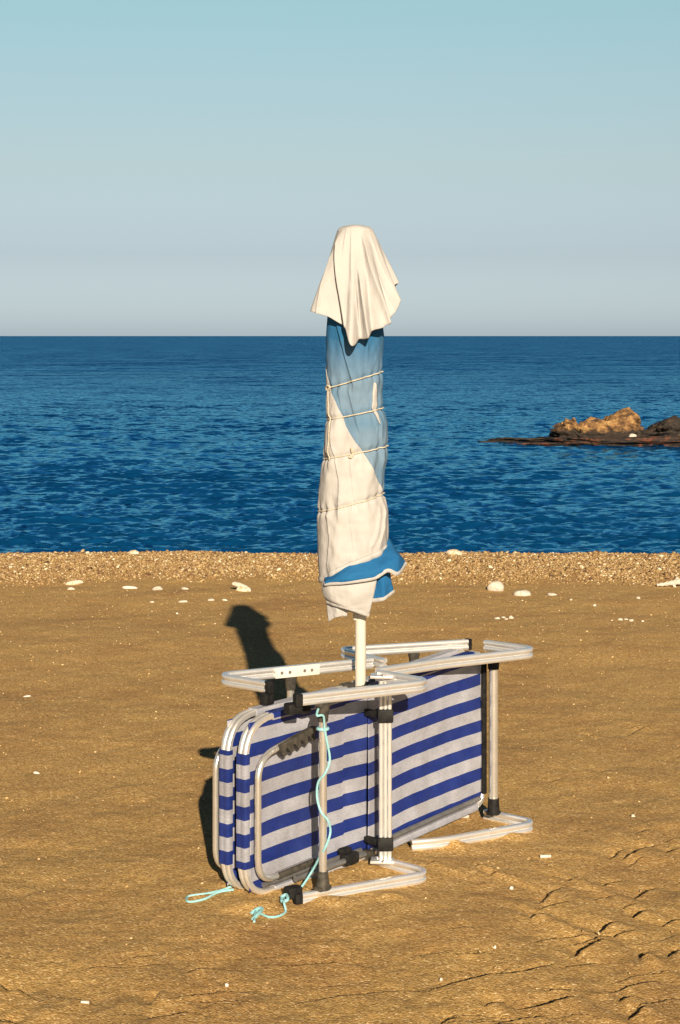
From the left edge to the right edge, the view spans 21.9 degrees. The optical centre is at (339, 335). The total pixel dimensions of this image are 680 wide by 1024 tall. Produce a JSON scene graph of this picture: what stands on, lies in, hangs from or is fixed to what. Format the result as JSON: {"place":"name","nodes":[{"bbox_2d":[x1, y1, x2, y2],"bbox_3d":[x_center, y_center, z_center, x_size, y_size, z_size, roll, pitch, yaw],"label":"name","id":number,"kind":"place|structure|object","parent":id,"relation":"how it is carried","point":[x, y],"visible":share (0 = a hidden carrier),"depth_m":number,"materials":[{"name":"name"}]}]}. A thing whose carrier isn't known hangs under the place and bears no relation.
{"place":"outdoors","nodes":[
{"label":"outdoors","id":0,"kind":"place"},
{"bbox_2d":[0,554,679,1023],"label":"sand","id":1,"kind":"structure","parent":0,"point":[354,958],"depth_m":6.25,"materials":[{"name":"brown sand"}]},
{"bbox_2d":[64,580,83,584],"bbox_3d":[-1.881,1.753,12.468,0.135,0.048,0.082,-9,0,0],"label":"stone","id":2,"kind":"object","parent":1,"relation":"on","point":[75,582],"visible":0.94,"depth_m":12.44,"materials":[{"name":"white stone"}]},
{"bbox_2d":[122,586,136,588],"bbox_3d":[-1.454,1.745,12.184,0.108,0.030,0.030,6,-1,-6],"label":"stone","id":3,"kind":"object","parent":1,"relation":"on","point":[128,587],"visible":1,"depth_m":12.17,"materials":[{"name":"white stone"}]},
{"bbox_2d":[128,550,138,553],"bbox_3d":[-1.617,1.704,13.790,0.098,0.055,0.071,-2,0,0],"label":"stone","id":4,"kind":"object","parent":1,"relation":"on","point":[133,552],"visible":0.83,"depth_m":13.77,"materials":[{"name":"white stone"}]},
{"bbox_2d":[152,586,162,589],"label":"stone","id":5,"kind":"object","parent":1,"relation":"on","point":[157,588],"visible":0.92,"depth_m":12.14,"materials":[{"name":"white stone"}]},
{"bbox_2d":[185,885,233,902],"bbox_3d":[-0.402,1.737,5.482,0.180,0.022,0.061,0,0,-28],"label":"string","id":6,"kind":"object","parent":1,"relation":"on","point":[226,889],"visible":1,"depth_m":5.49,"materials":[{"name":"teal fabric"}]},
{"bbox_2d":[232,582,250,591],"bbox_3d":[-0.676,1.737,12.072,0.135,0.103,0.060,0,0,0],"label":"hollow stone","id":7,"kind":"object","parent":1,"relation":"on","point":[242,587],"visible":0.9,"depth_m":12.06,"materials":[{"name":"white stone"}]},
{"bbox_2d":[0,549,679,586],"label":"pebbles","id":8,"kind":"object","parent":1,"relation":"on","point":[67,560],"visible":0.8,"depth_m":13.21,"materials":[{"name":"brown gravel"}]},
{"bbox_2d":[0,575,679,1023],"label":"shell grit","id":9,"kind":"object","parent":1,"relation":"on","point":[354,677],"visible":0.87,"depth_m":9.51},
{"bbox_2d":[213,638,471,889],"bbox_3d":[-0.022,1.423,5.999,0.262,0.652,1.240,0,0,42],"label":"sun lounger","id":10,"kind":"object","parent":1,"relation":"on","point":[224,809],"visible":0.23,"depth_m":5.62,"materials":[{"name":"metal"}]},
{"bbox_2d":[310,225,406,686],"bbox_3d":[0.068,0.814,5.872,0.296,2.372,0.282,0,0,38],"label":"beach umbrella","id":11,"kind":"object","parent":1,"relation":"on","point":[357,301],"visible":0.98,"depth_m":5.81,"materials":[{"name":"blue fabric"}]},
{"bbox_2d":[318,371,388,511],"bbox_3d":[0.044,0.351,5.895,0.238,0.472,0.207,0,0,0],"label":"rope","id":12,"kind":"object","parent":11,"relation":"attached to","point":[330,418],"visible":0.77,"depth_m":5.82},
{"bbox_2d":[236,640,532,904],"bbox_3d":[0.220,1.425,5.806,0.316,0.653,1.276,0,0,42],"label":"sun lounger","id":13,"kind":"object","parent":1,"relation":"on","point":[418,729],"visible":0.99,"depth_m":5.77,"materials":[{"name":"fabric"}]},
{"bbox_2d":[250,708,331,922],"bbox_3d":[-0.174,1.448,5.383,0.314,0.602,0.132,0,0,-41],"label":"string","id":14,"kind":"object","parent":13,"relation":"hanging from","point":[283,900],"visible":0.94,"depth_m":5.43,"materials":[{"name":"teal fabric"}]},
{"bbox_2d":[446,549,462,554],"bbox_3d":[0.891,1.697,13.714,0.137,0.071,0.104,2,0,0],"label":"stone","id":15,"kind":"object","parent":1,"relation":"on","point":[453,551],"visible":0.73,"depth_m":13.68,"materials":[{"name":"white stone"}]},
{"bbox_2d":[487,581,503,590],"bbox_3d":[1.071,1.735,12.122,0.122,0.099,0.083,-3,1,-11],"label":"stone","id":16,"kind":"object","parent":1,"relation":"on","point":[495,586],"visible":0.91,"depth_m":12.09,"materials":[{"name":"white stone"}]},
{"bbox_2d":[478,437,551,442],"bbox_3d":[3.682,2.451,34.931,1.983,0.900,1.065,0,0,0],"label":"reef","id":17,"kind":"object","parent":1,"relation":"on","point":[516,440],"visible":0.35,"depth_m":34.69},
{"bbox_2d":[513,590,530,595],"bbox_3d":[1.232,1.748,11.910,0.121,0.058,0.084,-3,0,0],"label":"stone","id":18,"kind":"object","parent":1,"relation":"on","point":[522,593],"visible":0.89,"depth_m":11.88,"materials":[{"name":"white stone"}]},
{"bbox_2d":[540,854,550,857],"bbox_3d":[0.690,1.748,5.912,0.037,0.011,0.011,0,0,-9],"label":"cigarette end","id":19,"kind":"object","parent":1,"relation":"on","point":[545,856],"visible":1,"depth_m":5.91,"materials":[{"name":"paper"}]},
{"bbox_2d":[657,578,679,586],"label":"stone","id":20,"kind":"object","parent":1,"relation":"on","point":[674,582],"visible":1,"depth_m":12.29,"materials":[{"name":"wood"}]},
{"bbox_2d":[0,336,679,553],"bbox_3d":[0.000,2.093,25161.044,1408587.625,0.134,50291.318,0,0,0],"label":"sea","id":21,"kind":"structure","parent":0,"point":[156,443],"depth_m":33.38,"materials":[{"name":"liquid"}]},
{"bbox_2d":[516,436,679,446],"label":"reef","id":22,"kind":"object","parent":21,"relation":"in","point":[672,441],"visible":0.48,"depth_m":33.68},
{"bbox_2d":[548,407,644,437],"bbox_3d":[5.181,2.076,35.428,2.001,1.274,1.184,0,0,0],"label":"rock","id":23,"kind":"object","parent":22,"relation":"on","point":[624,422],"visible":0.48,"depth_m":35.06,"materials":[{"name":"brown stone"}]},
{"bbox_2d":[641,415,679,435],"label":"rock","id":24,"kind":"object","parent":22,"relation":"on","point":[670,426],"visible":0.35,"depth_m":35.82,"materials":[{"name":"brown stone"}]},
{"bbox_2d":[0,0,679,335],"label":"sky","id":25,"kind":"structure","parent":0,"point":[168,167],"materials":[{"name":"blue"}]}
]}

